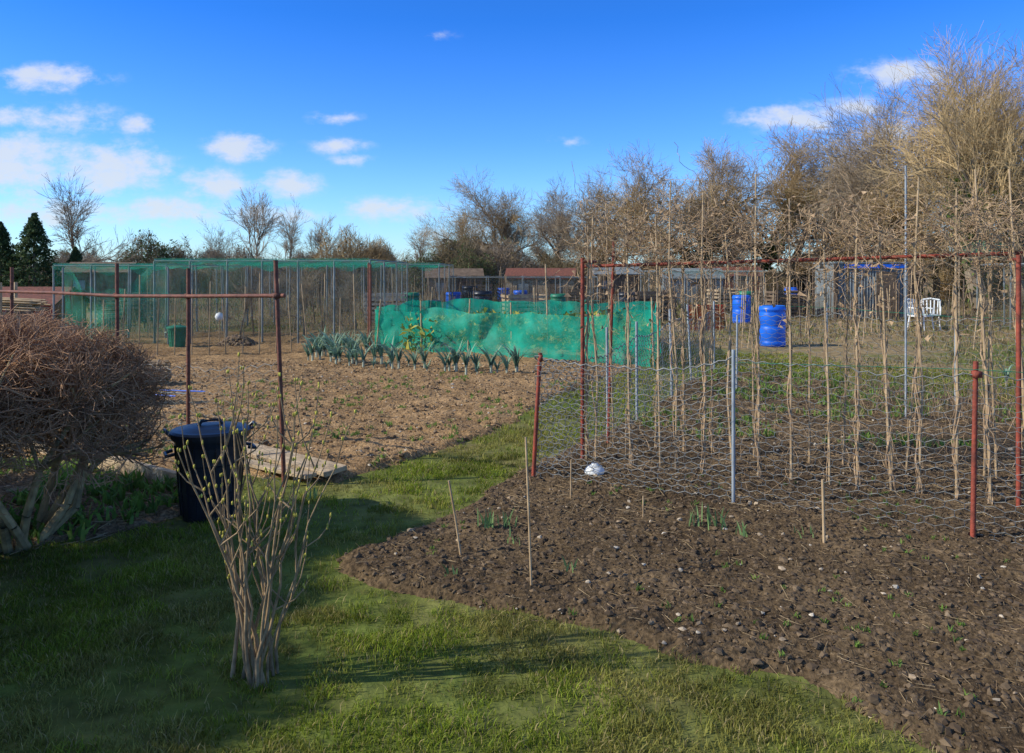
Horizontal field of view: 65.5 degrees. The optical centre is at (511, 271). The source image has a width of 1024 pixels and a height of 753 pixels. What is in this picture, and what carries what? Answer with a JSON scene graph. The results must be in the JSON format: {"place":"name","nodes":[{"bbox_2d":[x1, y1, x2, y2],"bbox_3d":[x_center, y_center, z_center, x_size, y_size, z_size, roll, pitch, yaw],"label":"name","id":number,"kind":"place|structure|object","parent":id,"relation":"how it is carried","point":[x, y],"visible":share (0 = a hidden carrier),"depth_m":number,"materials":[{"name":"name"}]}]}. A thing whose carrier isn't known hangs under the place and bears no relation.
{"place":"outdoors","nodes":[
{"label":"outdoors","id":0,"kind":"place"},
{"bbox_2d":[0,465,179,558],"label":"leaf litter ground","id":1,"kind":"structure","parent":0,"point":[163,514],"depth_m":5.49,"materials":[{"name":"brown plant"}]},
{"bbox_2d":[0,304,176,553],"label":"clipped shrub","id":2,"kind":"object","parent":1,"relation":"on","point":[53,380],"visible":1,"depth_m":4.77,"materials":[{"name":"brown plant"}]},
{"bbox_2d":[1,331,643,482],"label":"tilled plot soil","id":3,"kind":"structure","parent":0,"point":[200,343],"depth_m":10.87,"materials":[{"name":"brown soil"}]},
{"bbox_2d":[0,282,50,318],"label":"cane bundle on rack","id":4,"kind":"object","parent":3,"relation":"on","point":[31,304],"visible":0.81,"depth_m":9.75,"materials":[{"name":"brown wood"}]},
{"bbox_2d":[148,268,184,323],"bbox_3d":[-9.633,0.723,22.089,0.900,2.060,1.641,0,0,-9],"label":"fruit bush","id":5,"kind":"object","parent":3,"relation":"on","point":[162,287],"visible":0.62,"depth_m":21.92,"materials":[{"name":"brown plant"}]},
{"bbox_2d":[164,324,185,346],"bbox_3d":[-7.400,1.422,17.600,0.466,0.556,0.440,0,0,42],"label":"green dustbin","id":6,"kind":"object","parent":3,"relation":"on","point":[180,337],"visible":0.72,"depth_m":17.46,"materials":[{"name":"plastic"}]},
{"bbox_2d":[103,273,355,355],"bbox_3d":[-5.619,0.888,16.123,4.889,1.726,0.335,0,0,-16],"label":"cane","id":7,"kind":"object","parent":3,"relation":"on","point":[223,317],"visible":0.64,"depth_m":16.15,"materials":[{"name":"brown wood"}]},
{"bbox_2d":[216,334,258,346],"bbox_3d":[-6.203,1.573,18.001,1.075,0.343,0.678,0,0,0],"label":"compost heap","id":8,"kind":"object","parent":3,"relation":"on","point":[235,340],"visible":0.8,"depth_m":17.84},
{"bbox_2d":[212,267,270,334],"bbox_3d":[-7.032,0.791,20.674,1.532,1.922,0.840,0,0,9],"label":"fruit bush","id":9,"kind":"object","parent":3,"relation":"on","point":[248,288],"visible":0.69,"depth_m":20.58,"materials":[{"name":"brown plant"}]},
{"bbox_2d":[244,459,316,478],"bbox_3d":[-2.050,1.635,6.675,1.110,0.031,0.120,-1,0,36],"label":"timber plank","id":10,"kind":"object","parent":3,"relation":"on","point":[254,463],"visible":0.54,"depth_m":6.55,"materials":[{"name":"brown wood"}]},
{"bbox_2d":[264,263,321,334],"bbox_3d":[-5.667,0.723,21.088,1.641,2.060,0.900,0,0,-43],"label":"fruit bush","id":11,"kind":"object","parent":3,"relation":"on","point":[308,295],"visible":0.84,"depth_m":21.06,"materials":[{"name":"brown plant"}]},
{"bbox_2d":[245,441,346,476],"bbox_3d":[-2.035,1.620,6.970,1.624,0.040,0.220,-1,5,41],"label":"timber plank","id":12,"kind":"object","parent":3,"relation":"on","point":[328,469],"visible":0.5,"depth_m":6.74,"materials":[{"name":"brown wood"}]},
{"bbox_2d":[326,275,352,335],"bbox_3d":[-4.329,0.894,19.909,0.750,1.716,1.368,0,0,-16],"label":"fruit bush","id":13,"kind":"object","parent":3,"relation":"on","point":[342,304],"visible":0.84,"depth_m":20.00,"materials":[{"name":"brown plant"}]},
{"bbox_2d":[124,371,584,468],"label":"weed seedlings","id":14,"kind":"object","parent":3,"relation":"on","point":[386,422],"visible":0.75,"depth_m":9.72,"materials":[{"name":"green plant"}]},
{"bbox_2d":[399,307,656,351],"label":"brassica plants","id":15,"kind":"object","parent":3,"relation":"on","point":[409,329],"visible":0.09,"depth_m":16.78,"materials":[{"name":"green plant"}]},
{"bbox_2d":[0,295,1023,752],"bbox_3d":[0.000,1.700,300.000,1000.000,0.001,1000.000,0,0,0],"label":"ground","id":16,"kind":"structure","parent":0,"point":[438,673],"depth_m":3.48,"materials":[{"name":"green plant"}]},
{"bbox_2d":[0,221,31,286],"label":"conifer tree","id":17,"kind":"object","parent":16,"relation":"on","point":[6,252],"visible":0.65,"depth_m":44.83,"materials":[{"name":"green plant"}]},
{"bbox_2d":[0,212,62,286],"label":"conifer tree","id":18,"kind":"object","parent":16,"relation":"on","point":[33,231],"visible":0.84,"depth_m":44.63,"materials":[{"name":"green plant"}]},
{"bbox_2d":[2,287,89,324],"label":"red shed","id":19,"kind":"structure","parent":16,"relation":"on","point":[79,304],"depth_m":24.32,"materials":[{"name":"paint"}]},
{"bbox_2d":[0,452,178,546],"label":"weed tufts","id":20,"kind":"object","parent":16,"relation":"on","point":[137,504],"visible":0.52,"depth_m":5.68,"materials":[{"name":"green plant"}]},
{"bbox_2d":[36,165,146,268],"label":"bare tree","id":21,"kind":"object","parent":16,"relation":"on","point":[71,223],"visible":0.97,"depth_m":49.20,"materials":[{"name":"brown plant"}]},
{"bbox_2d":[60,262,144,306],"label":"cage","id":22,"kind":"structure","parent":16,"relation":"on","point":[105,278],"depth_m":39.03,"materials":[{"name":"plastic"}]},
{"bbox_2d":[97,291,157,322],"bbox_3d":[-12.997,1.200,26.991,1.431,1.050,1.450,0,0,0],"label":"pallet compost bay","id":23,"kind":"object","parent":16,"relation":"on","point":[134,306],"visible":0.64,"depth_m":26.32,"materials":[{"name":"green fabric"}]},
{"bbox_2d":[88,454,176,489],"bbox_3d":[-3.065,1.615,6.490,1.708,0.130,0.061,-1,-3,37],"label":"timber plank","id":24,"kind":"object","parent":16,"relation":"on","point":[159,472],"visible":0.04,"depth_m":6.36,"materials":[{"name":"brown wood"}]},
{"bbox_2d":[0,260,285,486],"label":"rusty pipe frame","id":25,"kind":"object","parent":16,"relation":"on","point":[117,295],"visible":0.62,"depth_m":6.88,"materials":[{"name":"brown metal"}]},
{"bbox_2d":[52,264,246,337],"bbox_3d":[-10.105,0.740,22.996,2.908,1.920,6.149,0,0,0],"label":"netted fruit cage","id":26,"kind":"object","parent":16,"relation":"on","point":[129,266],"visible":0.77,"depth_m":21.83,"materials":[{"name":"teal metal"}]},
{"bbox_2d":[163,418,256,523],"bbox_3d":[-2.100,1.362,5.550,0.538,0.676,0.538,0,0,13],"label":"dustbin","id":27,"kind":"object","parent":16,"relation":"on","point":[191,509],"visible":0.77,"depth_m":5.37,"materials":[{"name":"black plastic"}]},
{"bbox_2d":[194,216,241,275],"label":"bare tree","id":28,"kind":"object","parent":16,"relation":"on","point":[219,249],"visible":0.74,"depth_m":58.14,"materials":[{"name":"brown plant"}]},
{"bbox_2d":[222,185,284,265],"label":"bare tree","id":29,"kind":"object","parent":16,"relation":"on","point":[256,221],"visible":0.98,"depth_m":60.51,"materials":[{"name":"brown plant"}]},
{"bbox_2d":[175,352,356,689],"bbox_3d":[-1.022,1.016,3.324,0.803,1.376,0.367,0,0,0],"label":"budding shrub","id":30,"kind":"object","parent":16,"relation":"on","point":[254,654],"visible":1,"depth_m":3.27,"materials":[{"name":"brown plant"}]},
{"bbox_2d":[241,195,310,276],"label":"bare tree","id":31,"kind":"object","parent":16,"relation":"on","point":[290,241],"visible":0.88,"depth_m":58.30,"materials":[{"name":"brown plant"}]},
{"bbox_2d":[153,259,407,343],"bbox_3d":[-5.801,0.690,21.752,5.106,2.020,6.658,0,0,0],"label":"netted fruit cage","id":32,"kind":"object","parent":16,"relation":"on","point":[298,262],"visible":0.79,"depth_m":18.49,"materials":[{"name":"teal metal"}]},
{"bbox_2d":[270,269,322,329],"bbox_3d":[-6.324,0.723,23.188,1.641,2.060,0.900,0,0,12],"label":"fruit bush","id":33,"kind":"object","parent":16,"relation":"on","point":[295,294],"visible":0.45,"depth_m":23.10,"materials":[{"name":"brown plant"}]},
{"bbox_2d":[301,216,357,258],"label":"bare tree","id":34,"kind":"object","parent":16,"relation":"on","point":[316,238],"visible":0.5,"depth_m":59.86,"materials":[{"name":"brown plant"}]},
{"bbox_2d":[62,426,601,531],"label":"grass path","id":35,"kind":"structure","parent":16,"relation":"on","point":[510,436],"depth_m":6.52,"materials":[{"name":"green plant"}]},
{"bbox_2d":[300,227,395,297],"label":"bare shrub","id":36,"kind":"object","parent":16,"relation":"on","point":[349,251],"visible":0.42,"depth_m":51.09,"materials":[{"name":"brown plant"}]},
{"bbox_2d":[332,265,363,328],"bbox_3d":[-4.780,0.723,23.443,0.900,2.060,1.641,0,0,2],"label":"fruit bush","id":37,"kind":"object","parent":16,"relation":"on","point":[349,293],"visible":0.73,"depth_m":23.56,"materials":[{"name":"brown plant"}]},
{"bbox_2d":[251,263,453,320],"bbox_3d":[-5.750,0.690,30.752,6.607,2.021,6.657,0,0,0],"label":"netted fruit cage","id":38,"kind":"object","parent":16,"relation":"on","point":[391,265],"visible":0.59,"depth_m":29.65,"materials":[{"name":"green metal"}]},
{"bbox_2d":[368,263,371,350],"bbox_3d":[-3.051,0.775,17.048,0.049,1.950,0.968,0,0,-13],"label":"rusty post","id":39,"kind":"object","parent":16,"relation":"on","point":[369,297],"visible":0.66,"depth_m":16.59,"materials":[{"name":"brown metal"}]},
{"bbox_2d":[338,235,410,292],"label":"bare shrub","id":40,"kind":"object","parent":16,"relation":"on","point":[378,272],"visible":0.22,"depth_m":51.82,"materials":[{"name":"brown plant"}]},
{"bbox_2d":[138,360,615,466],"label":"pebbles","id":41,"kind":"object","parent":16,"relation":"on","point":[434,431],"visible":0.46,"depth_m":10.19,"materials":[{"name":"beige stone"}]},
{"bbox_2d":[364,292,405,322],"bbox_3d":[-4.193,1.200,26.511,1.341,1.050,1.345,0,0,-6],"label":"pallet compost bay","id":42,"kind":"object","parent":16,"relation":"on","point":[388,297],"visible":0.4,"depth_m":25.86,"materials":[{"name":"grey wood"}]},
{"bbox_2d":[398,214,437,277],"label":"bare tree","id":43,"kind":"object","parent":16,"relation":"on","point":[421,249],"visible":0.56,"depth_m":56.38,"materials":[{"name":"brown plant"}]},
{"bbox_2d":[425,268,483,301],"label":"garden shed","id":44,"kind":"structure","parent":16,"relation":"on","point":[433,274],"depth_m":42.96,"materials":[{"name":"brown wood"}]},
{"bbox_2d":[425,226,495,286],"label":"bare shrub","id":45,"kind":"object","parent":16,"relation":"on","point":[450,251],"visible":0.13,"depth_m":52.45,"materials":[{"name":"brown plant"}]},
{"bbox_2d":[411,205,513,254],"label":"ivy clad tree","id":46,"kind":"object","parent":16,"relation":"on","point":[460,222],"visible":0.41,"depth_m":67.72,"materials":[{"name":"green plant"}]},
{"bbox_2d":[426,166,548,256],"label":"bare tree","id":47,"kind":"object","parent":16,"relation":"on","point":[513,218],"visible":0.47,"depth_m":70.73,"materials":[{"name":"brown plant"}]},
{"bbox_2d":[2,228,1000,299],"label":"distant hedgerow","id":48,"kind":"object","parent":16,"relation":"on","point":[177,277],"visible":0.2,"depth_m":52.27,"materials":[{"name":"brown plant"}]},
{"bbox_2d":[470,232,544,292],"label":"bare shrub","id":49,"kind":"object","parent":16,"relation":"on","point":[502,262],"visible":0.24,"depth_m":54.12,"materials":[{"name":"brown plant"}]},
{"bbox_2d":[468,190,547,262],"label":"bare tree","id":50,"kind":"object","parent":16,"relation":"on","point":[519,235],"visible":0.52,"depth_m":69.95,"materials":[{"name":"brown plant"}]},
{"bbox_2d":[374,264,660,367],"bbox_3d":[0.166,0.800,17.464,6.220,1.902,5.690,0,0,13],"label":"teal windbreak netting","id":51,"kind":"object","parent":16,"relation":"on","point":[487,332],"visible":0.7,"depth_m":15.86,"materials":[{"name":"teal fabric"}]},
{"bbox_2d":[71,275,964,337],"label":"garden stakes","id":52,"kind":"object","parent":16,"relation":"on","point":[514,289],"visible":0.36,"depth_m":24.75,"materials":[{"name":"brown wood"}]},
{"bbox_2d":[449,276,597,300],"bbox_3d":[0.419,0.915,29.504,5.313,1.571,3.165,0,0,0],"label":"brassica cage","id":53,"kind":"object","parent":16,"relation":"on","point":[522,277],"visible":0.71,"depth_m":28.70,"materials":[{"name":"grey metal"}]},
{"bbox_2d":[501,293,547,312],"bbox_3d":[0.401,1.225,26.329,1.338,1.000,1.394,0,0,-11],"label":"pallet compost bay","id":54,"kind":"object","parent":16,"relation":"on","point":[520,297],"visible":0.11,"depth_m":25.75,"materials":[{"name":"brown wood"}]},
{"bbox_2d":[505,268,576,299],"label":"garden shed","id":55,"kind":"structure","parent":16,"relation":"on","point":[528,284],"depth_m":40.07,"materials":[{"name":"brown wood"}]},
{"bbox_2d":[60,312,1023,545],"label":"wire netting","id":56,"kind":"object","parent":16,"relation":"on","point":[825,415],"visible":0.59,"depth_m":5.43,"materials":[{"name":"grey metal"}]},
{"bbox_2d":[76,283,1022,337],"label":"dead plant stalks","id":57,"kind":"object","parent":16,"relation":"on","point":[441,298],"visible":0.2,"depth_m":25.17,"materials":[{"name":"brown plant"}]},
{"bbox_2d":[79,309,1023,367],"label":"rough grass","id":58,"kind":"structure","parent":16,"relation":"on","point":[747,329],"depth_m":22.53,"materials":[{"name":"plant"}]},
{"bbox_2d":[521,171,584,264],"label":"bare tree","id":59,"kind":"object","parent":16,"relation":"on","point":[538,250],"visible":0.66,"depth_m":66.52,"materials":[{"name":"brown plant"}]},
{"bbox_2d":[86,291,1023,311],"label":"rough grass","id":60,"kind":"structure","parent":16,"relation":"on","point":[182,300],"depth_m":37.93,"materials":[{"name":"plant"}]},
{"bbox_2d":[147,267,964,327],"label":"garden stakes","id":61,"kind":"object","parent":16,"relation":"on","point":[764,287],"visible":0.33,"depth_m":28.68,"materials":[{"name":"brown wood"}]},
{"bbox_2d":[540,161,629,264],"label":"bare tree","id":62,"kind":"object","parent":16,"relation":"on","point":[567,229],"visible":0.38,"depth_m":59.33,"materials":[{"name":"brown plant"}]},
{"bbox_2d":[584,267,643,302],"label":"garden shed","id":63,"kind":"structure","parent":16,"relation":"on","point":[618,280],"depth_m":43.02,"materials":[{"name":"grey wood"}]},
{"bbox_2d":[555,139,694,280],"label":"bare tree","id":64,"kind":"object","parent":16,"relation":"on","point":[644,193],"visible":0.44,"depth_m":51.49,"materials":[{"name":"brown plant"}]},
{"bbox_2d":[534,309,731,497],"bbox_3d":[1.784,1.167,9.887,1.562,1.136,8.211,0,0,13],"label":"wire netting","id":65,"kind":"object","parent":16,"relation":"on","point":[604,381],"visible":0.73,"depth_m":6.32,"materials":[{"name":"grey metal"}]},
{"bbox_2d":[630,291,676,318],"bbox_3d":[4.991,1.200,28.498,1.455,1.050,1.473,0,0,-6],"label":"pallet compost bay","id":66,"kind":"object","parent":16,"relation":"on","point":[639,296],"visible":0.35,"depth_m":27.83,"materials":[{"name":"brown wood"}]},
{"bbox_2d":[334,370,1023,752],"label":"vegetable bed soil","id":67,"kind":"structure","parent":16,"relation":"on","point":[838,680],"depth_m":4.47,"materials":[{"name":"brown soil"}]},
{"bbox_2d":[525,437,531,584],"bbox_3d":[0.090,1.325,4.265,0.013,0.852,0.166,0,0,-11],"label":"marker cane","id":68,"kind":"object","parent":67,"relation":"on","point":[528,509],"visible":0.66,"depth_m":4.26,"materials":[{"name":"brown wood"}]},
{"bbox_2d":[531,353,542,476],"bbox_3d":[0.202,1.205,6.471,0.097,1.092,0.052,0,0,0],"label":"red fence post","id":69,"kind":"object","parent":67,"relation":"on","point":[537,401],"visible":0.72,"depth_m":6.47,"materials":[{"name":"red metal"}]},
{"bbox_2d":[426,473,1010,718],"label":"weed seedlings","id":70,"kind":"object","parent":67,"relation":"on","point":[638,588],"visible":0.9,"depth_m":4.02,"materials":[{"name":"green plant"}]},
{"bbox_2d":[810,352,1021,446],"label":"dry weed stalks","id":71,"kind":"object","parent":67,"relation":"on","point":[938,404],"visible":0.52,"depth_m":9.46,"materials":[{"name":"beige plant"}]},
{"bbox_2d":[970,361,981,536],"bbox_3d":[2.893,1.155,4.972,0.058,1.191,0.048,0,0,0],"label":"red fence post","id":72,"kind":"object","parent":67,"relation":"on","point":[976,374],"visible":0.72,"depth_m":4.97,"materials":[{"name":"red metal"}]},
{"bbox_2d":[658,268,724,304],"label":"garden shed","id":73,"kind":"structure","parent":16,"relation":"on","point":[677,275],"depth_m":41.01,"materials":[{"name":"grey wood"}]},
{"bbox_2d":[575,134,823,276],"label":"ivy clad tree","id":74,"kind":"object","parent":16,"relation":"on","point":[715,184],"visible":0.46,"depth_m":53.71,"materials":[{"name":"brown plant"}]},
{"bbox_2d":[687,299,725,329],"bbox_3d":[5.648,1.275,23.111,1.157,0.950,0.121,0,0,-10],"label":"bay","id":75,"kind":"object","parent":16,"relation":"on","point":[722,323],"visible":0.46,"depth_m":23.11,"materials":[{"name":"brown wood"}]},
{"bbox_2d":[392,417,1022,717],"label":"pebbles","id":76,"kind":"object","parent":16,"relation":"on","point":[911,676],"visible":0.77,"depth_m":4.79,"materials":[{"name":"grey stone"}]},
{"bbox_2d":[495,351,932,430],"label":"grass path","id":77,"kind":"structure","parent":16,"relation":"on","point":[551,418],"depth_m":11.13,"materials":[{"name":"green plant"}]},
{"bbox_2d":[665,139,770,266],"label":"bare tree","id":78,"kind":"object","parent":16,"relation":"on","point":[732,177],"visible":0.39,"depth_m":52.99,"materials":[{"name":"brown plant"}]},
{"bbox_2d":[703,288,746,312],"bbox_3d":[8.788,1.200,33.011,1.369,1.050,1.402,0,0,-17],"label":"pallet compost bay","id":79,"kind":"object","parent":16,"relation":"on","point":[716,297],"visible":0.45,"depth_m":32.40,"materials":[{"name":"brown wood"}]},
{"bbox_2d":[696,267,762,298],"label":"garden shed","id":80,"kind":"structure","parent":16,"relation":"on","point":[760,278],"depth_m":44.88,"materials":[{"name":"grey wood"}]},
{"bbox_2d":[732,350,734,502],"bbox_3d":[1.590,1.155,5.720,0.024,1.190,0.024,0,0,23],"label":"galvanised fence post","id":81,"kind":"object","parent":16,"relation":"on","point":[733,425],"visible":0.66,"depth_m":5.71,"materials":[{"name":"grey metal"}]},
{"bbox_2d":[732,295,750,323],"bbox_3d":[7.550,1.235,26.200,0.597,0.930,0.597,0,0,0],"label":"blue barrel","id":82,"kind":"object","parent":16,"relation":"on","point":[736,309],"visible":0.7,"depth_m":25.96,"materials":[{"name":"plastic"}]},
{"bbox_2d":[498,372,1023,514],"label":"straw litter","id":83,"kind":"object","parent":16,"relation":"on","point":[878,457],"visible":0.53,"depth_m":6.98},
{"bbox_2d":[639,118,897,279],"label":"ivy clad tree","id":84,"kind":"object","parent":16,"relation":"on","point":[775,255],"visible":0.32,"depth_m":53.30,"materials":[{"name":"brown plant"}]},
{"bbox_2d":[521,372,1023,475],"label":"soil clods","id":85,"kind":"object","parent":16,"relation":"on","point":[799,466],"visible":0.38,"depth_m":7.83,"materials":[{"name":"brown soil"}]},
{"bbox_2d":[759,305,785,346],"bbox_3d":[5.950,1.235,18.200,0.597,0.930,0.597,0,0,0],"label":"blue barrel","id":86,"kind":"object","parent":16,"relation":"on","point":[778,310],"visible":0.84,"depth_m":17.95,"materials":[{"name":"plastic"}]},
{"bbox_2d":[539,133,1023,504],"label":"bean canes with dead vines","id":87,"kind":"object","parent":16,"relation":"on","point":[976,224],"visible":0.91,"depth_m":6.44,"materials":[{"name":"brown wood"}]},
{"bbox_2d":[758,289,807,316],"bbox_3d":[10.224,1.200,30.000,1.372,1.050,1.377,0,0,-11],"label":"pallet compost bay","id":88,"kind":"object","parent":16,"relation":"on","point":[782,296],"visible":0.6,"depth_m":29.43,"materials":[{"name":"brown wood"}]},
{"bbox_2d":[581,242,1022,507],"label":"red pipe bean frame","id":89,"kind":"object","parent":16,"relation":"on","point":[1017,258],"visible":0.61,"depth_m":6.40,"materials":[{"name":"red metal"}]},
{"bbox_2d":[630,368,1023,448],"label":"weed seedlings","id":90,"kind":"object","parent":16,"relation":"on","point":[782,409],"visible":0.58,"depth_m":9.54,"materials":[{"name":"green plant"}]},
{"bbox_2d":[662,276,992,350],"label":"garden stakes","id":91,"kind":"object","parent":16,"relation":"on","point":[743,321],"visible":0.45,"depth_m":21.00,"materials":[{"name":"brown wood"}]},
{"bbox_2d":[752,129,908,284],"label":"bare tree","id":92,"kind":"object","parent":16,"relation":"on","point":[830,252],"visible":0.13,"depth_m":53.72,"materials":[{"name":"brown plant"}]},
{"bbox_2d":[759,124,929,271],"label":"bare tree","id":93,"kind":"object","parent":16,"relation":"on","point":[802,170],"visible":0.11,"depth_m":53.63,"materials":[{"name":"brown plant"}]},
{"bbox_2d":[691,352,1021,403],"bbox_3d":[6.151,1.616,12.581,7.083,0.171,3.839,0,0,32],"label":"grass strip","id":94,"kind":"object","parent":16,"relation":"on","point":[878,369],"depth_m":13.01,"materials":[{"name":"green plant"}]},
{"bbox_2d":[812,262,911,318],"bbox_3d":[13.100,0.672,30.000,2.740,2.055,2.440,0,0,3],"label":"corrugated shelter","id":95,"kind":"object","parent":16,"relation":"on","point":[860,296],"visible":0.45,"depth_m":28.88,"materials":[{"name":"grey metal"}]},
{"bbox_2d":[777,61,1022,302],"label":"bare tree","id":96,"kind":"object","parent":16,"relation":"on","point":[863,159],"visible":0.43,"depth_m":44.18,"materials":[{"name":"brown plant"}]},
{"bbox_2d":[905,165,906,417],"bbox_3d":[4.450,0.275,9.000,0.022,2.950,0.022,0,0,22],"label":"galvanised fence post","id":97,"kind":"object","parent":16,"relation":"on","point":[905,295],"visible":0.58,"depth_m":8.99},
{"bbox_2d":[838,142,1004,289],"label":"bare tree","id":98,"kind":"object","parent":16,"relation":"on","point":[886,224],"visible":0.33,"depth_m":41.63,"materials":[{"name":"brown plant"}]},
{"bbox_2d":[820,23,1023,309],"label":"bare tree","id":99,"kind":"object","parent":16,"relation":"on","point":[966,160],"visible":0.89,"depth_m":34.45,"materials":[{"name":"beige plant"}]},
{"bbox_2d":[887,31,1023,302],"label":"bare tree","id":100,"kind":"object","parent":16,"relation":"on","point":[1007,285],"visible":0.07,"depth_m":39.25,"materials":[{"name":"brown plant"}]},
{"bbox_2d":[948,209,1023,303],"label":"bare shrub","id":101,"kind":"object","parent":16,"relation":"on","point":[995,280],"visible":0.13,"depth_m":42.17,"materials":[{"name":"brown plant"}]},
{"bbox_2d":[0,0,1023,272],"label":"sky","id":102,"kind":"structure","parent":0,"point":[361,112],"materials":[{"name":"blue"}]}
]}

